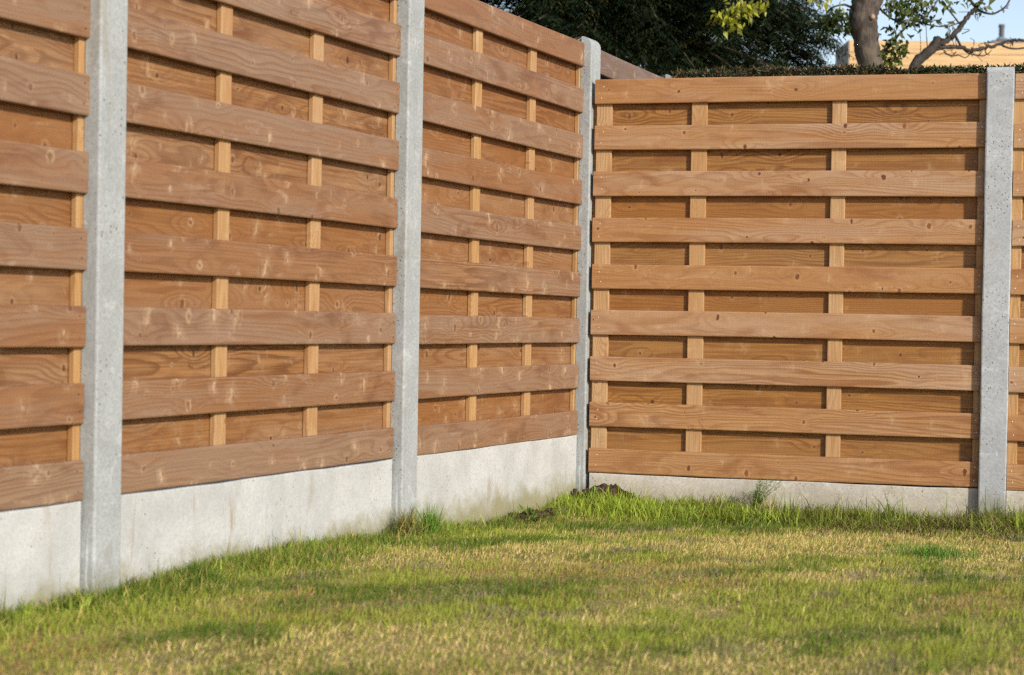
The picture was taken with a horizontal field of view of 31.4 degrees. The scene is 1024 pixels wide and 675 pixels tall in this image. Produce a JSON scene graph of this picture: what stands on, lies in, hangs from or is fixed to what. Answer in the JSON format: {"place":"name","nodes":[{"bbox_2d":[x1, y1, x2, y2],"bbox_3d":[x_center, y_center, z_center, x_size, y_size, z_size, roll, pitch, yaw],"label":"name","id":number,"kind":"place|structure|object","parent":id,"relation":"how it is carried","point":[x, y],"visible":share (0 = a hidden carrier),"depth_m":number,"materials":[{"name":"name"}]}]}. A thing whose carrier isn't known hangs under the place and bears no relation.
{"place":"outdoors","nodes":[
{"label":"outdoors","id":0,"kind":"place"},
{"bbox_2d":[0,460,1023,674],"bbox_3d":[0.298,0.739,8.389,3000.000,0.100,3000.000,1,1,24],"label":"ground","id":1,"kind":"structure","parent":0,"point":[42,670],"depth_m":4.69,"materials":[{"name":"green plant"}]},
{"bbox_2d":[0,501,80,615],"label":"gravel board","id":2,"kind":"object","parent":1,"relation":"on","point":[40,551],"visible":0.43,"depth_m":4.85,"materials":[{"name":"concrete"}]},
{"bbox_2d":[0,0,90,510],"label":"fence panel","id":3,"kind":"object","parent":2,"relation":"on","point":[44,97],"visible":1,"depth_m":4.85,"materials":[{"name":"brown wood"}]},
{"bbox_2d":[80,0,127,595],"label":"concrete post","id":4,"kind":"object","parent":1,"relation":"on","point":[103,272],"visible":0.62,"depth_m":5.02,"materials":[{"name":"grey concrete"}]},
{"bbox_2d":[154,558,240,588],"bbox_3d":[-0.939,0.700,5.343,0.302,0.116,0.304,0,1,-37],"label":"grass tuft","id":5,"kind":"object","parent":1,"relation":"on","point":[194,568],"visible":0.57,"depth_m":5.33,"materials":[{"name":"green plant"}]},
{"bbox_2d":[120,459,391,586],"bbox_3d":[-0.804,0.655,5.925,0.038,0.419,1.710,1,1,24],"label":"gravel board","id":6,"kind":"object","parent":1,"relation":"on","point":[169,526],"visible":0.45,"depth_m":5.80,"materials":[{"name":"concrete"}]},
{"bbox_2d":[121,0,400,493],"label":"fence panel","id":7,"kind":"object","parent":6,"relation":"on","point":[261,221],"visible":0.93,"depth_m":5.84,"materials":[{"name":"brown wood"}]},
{"bbox_2d":[388,0,424,533],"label":"concrete post","id":8,"kind":"object","parent":1,"relation":"on","point":[407,235],"visible":0.45,"depth_m":6.70,"materials":[{"name":"grey concrete"}]},
{"bbox_2d":[384,503,434,538],"bbox_3d":[-0.387,0.678,6.649,0.252,0.154,0.278,1,1,-5],"label":"grass tuft","id":9,"kind":"object","parent":1,"relation":"on","point":[409,524],"visible":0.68,"depth_m":6.63,"materials":[{"name":"plant"}]},
{"bbox_2d":[414,502,460,537],"bbox_3d":[-0.276,0.700,6.750,0.191,0.194,0.271,1,1,24],"label":"grass tuft","id":10,"kind":"object","parent":1,"relation":"on","point":[432,519],"visible":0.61,"depth_m":6.74,"materials":[{"name":"green plant"}]},
{"bbox_2d":[416,435,576,525],"bbox_3d":[-0.065,0.654,7.612,0.038,0.419,1.697,1,1,24],"label":"gravel board","id":11,"kind":"object","parent":1,"relation":"on","point":[486,482],"visible":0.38,"depth_m":7.56,"materials":[{"name":"concrete"}]},
{"bbox_2d":[417,0,583,455],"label":"fence panel","id":12,"kind":"object","parent":11,"relation":"on","point":[501,191],"visible":0.88,"depth_m":7.55,"materials":[{"name":"brown wood"}]},
{"bbox_2d":[0,481,1023,651],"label":"rough grass","id":13,"kind":"structure","parent":1,"relation":"on","point":[290,554],"depth_m":7.55,"materials":[{"name":"green plant"}]},
{"bbox_2d":[497,508,556,524],"bbox_3d":[0.075,0.753,7.668,0.200,0.068,0.600,1,1,20],"label":"soil heap","id":14,"kind":"object","parent":1,"relation":"on","point":[539,513],"visible":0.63,"depth_m":7.63,"materials":[{"name":"brown soil"}]},
{"bbox_2d":[517,504,542,521],"bbox_3d":[0.067,0.740,7.568,0.104,0.088,0.133,1,1,-22],"label":"leafy weed","id":15,"kind":"object","parent":14,"relation":"on","point":[527,510],"visible":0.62,"depth_m":7.56,"materials":[{"name":"green plant"}]},
{"bbox_2d":[574,36,600,490],"bbox_3d":[0.317,-0.095,8.440,0.113,2.576,0.140,1,1,24],"label":"concrete post","id":16,"kind":"object","parent":1,"relation":"on","point":[590,72],"visible":0.47,"depth_m":8.37,"materials":[{"name":"grey concrete"}]},
{"bbox_2d":[600,50,662,78],"bbox_3d":[0.548,-0.447,8.980,0.059,1.800,1.053,1,0,24],"label":"fence panel","id":17,"kind":"object","parent":16,"relation":"attached to","point":[612,67],"visible":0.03,"depth_m":8.79,"materials":[{"name":"brown wood"}]},
{"bbox_2d":[569,483,640,498],"bbox_3d":[0.440,0.727,8.263,0.550,0.138,0.236,1,1,24],"label":"soil heap","id":18,"kind":"object","parent":1,"relation":"on","point":[605,486],"visible":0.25,"depth_m":8.24,"materials":[{"name":"brown soil"}]},
{"bbox_2d":[585,485,609,497],"bbox_3d":[0.389,0.710,8.200,0.151,0.092,0.159,1,1,-19],"label":"leafy weed","id":19,"kind":"object","parent":18,"relation":"on","point":[606,489],"visible":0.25,"depth_m":8.21,"materials":[{"name":"green plant"}]},
{"bbox_2d":[479,0,853,76],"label":"conifer tree","id":20,"kind":"object","parent":1,"relation":"on","point":[659,37],"visible":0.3,"depth_m":15.76,"materials":[{"name":"green plant"}]},
{"bbox_2d":[743,477,787,508],"bbox_3d":[1.110,0.699,8.052,0.211,0.196,0.113,1,1,33],"label":"feathery weed","id":21,"kind":"object","parent":1,"relation":"on","point":[757,498],"visible":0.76,"depth_m":8.05,"materials":[{"name":"green plant"}]},
{"bbox_2d":[589,472,977,519],"bbox_3d":[1.191,0.847,8.169,1.728,0.418,0.038,1,1,15],"label":"gravel board","id":22,"kind":"object","parent":1,"relation":"on","point":[915,498],"visible":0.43,"depth_m":8.12,"materials":[{"name":"concrete"}]},
{"bbox_2d":[588,73,986,486],"bbox_3d":[1.217,-0.264,8.159,1.776,1.802,0.060,1,1,15],"label":"fence panel","id":23,"kind":"object","parent":22,"relation":"on","point":[787,277],"visible":1,"depth_m":8.14,"materials":[{"name":"orange wood"}]},
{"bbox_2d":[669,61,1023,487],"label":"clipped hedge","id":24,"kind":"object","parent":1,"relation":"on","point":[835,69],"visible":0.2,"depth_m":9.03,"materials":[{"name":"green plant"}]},
{"bbox_2d":[710,0,994,71],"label":"broadleaf tree","id":25,"kind":"object","parent":1,"relation":"on","point":[861,24],"visible":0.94,"depth_m":12.94,"materials":[{"name":"green plant"}]},
{"bbox_2d":[851,540,997,564],"bbox_3d":[1.521,0.775,6.590,0.529,0.075,0.602,1,1,24],"label":"grass tuft","id":26,"kind":"object","parent":1,"relation":"on","point":[932,552],"visible":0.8,"depth_m":6.60,"materials":[{"name":"green plant"}]},
{"bbox_2d":[835,24,1023,73],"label":"timber building","id":27,"kind":"structure","parent":1,"relation":"on","point":[1000,55],"depth_m":42.01,"materials":[{"name":"wood"}]},
{"bbox_2d":[908,0,1023,72],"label":"bare tree","id":28,"kind":"object","parent":1,"relation":"on","point":[937,43],"visible":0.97,"depth_m":13.59,"materials":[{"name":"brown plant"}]},
{"bbox_2d":[978,67,1014,515],"bbox_3d":[2.098,0.031,7.920,0.119,2.398,0.113,1,1,15],"label":"concrete post","id":29,"kind":"object","parent":1,"relation":"on","point":[1000,94],"visible":0.84,"depth_m":7.86,"materials":[{"name":"grey concrete"}]},
{"bbox_2d":[1006,490,1023,515],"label":"gravel board","id":30,"kind":"object","parent":1,"relation":"on","point":[1016,497],"visible":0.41,"depth_m":7.89,"materials":[{"name":"concrete"}]},
{"bbox_2d":[1006,73,1023,490],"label":"fence panel","id":31,"kind":"object","parent":30,"relation":"on","point":[1015,459],"visible":0.95,"depth_m":7.88,"materials":[{"name":"orange wood"}]},
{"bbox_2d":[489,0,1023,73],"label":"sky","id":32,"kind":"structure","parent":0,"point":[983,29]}
]}

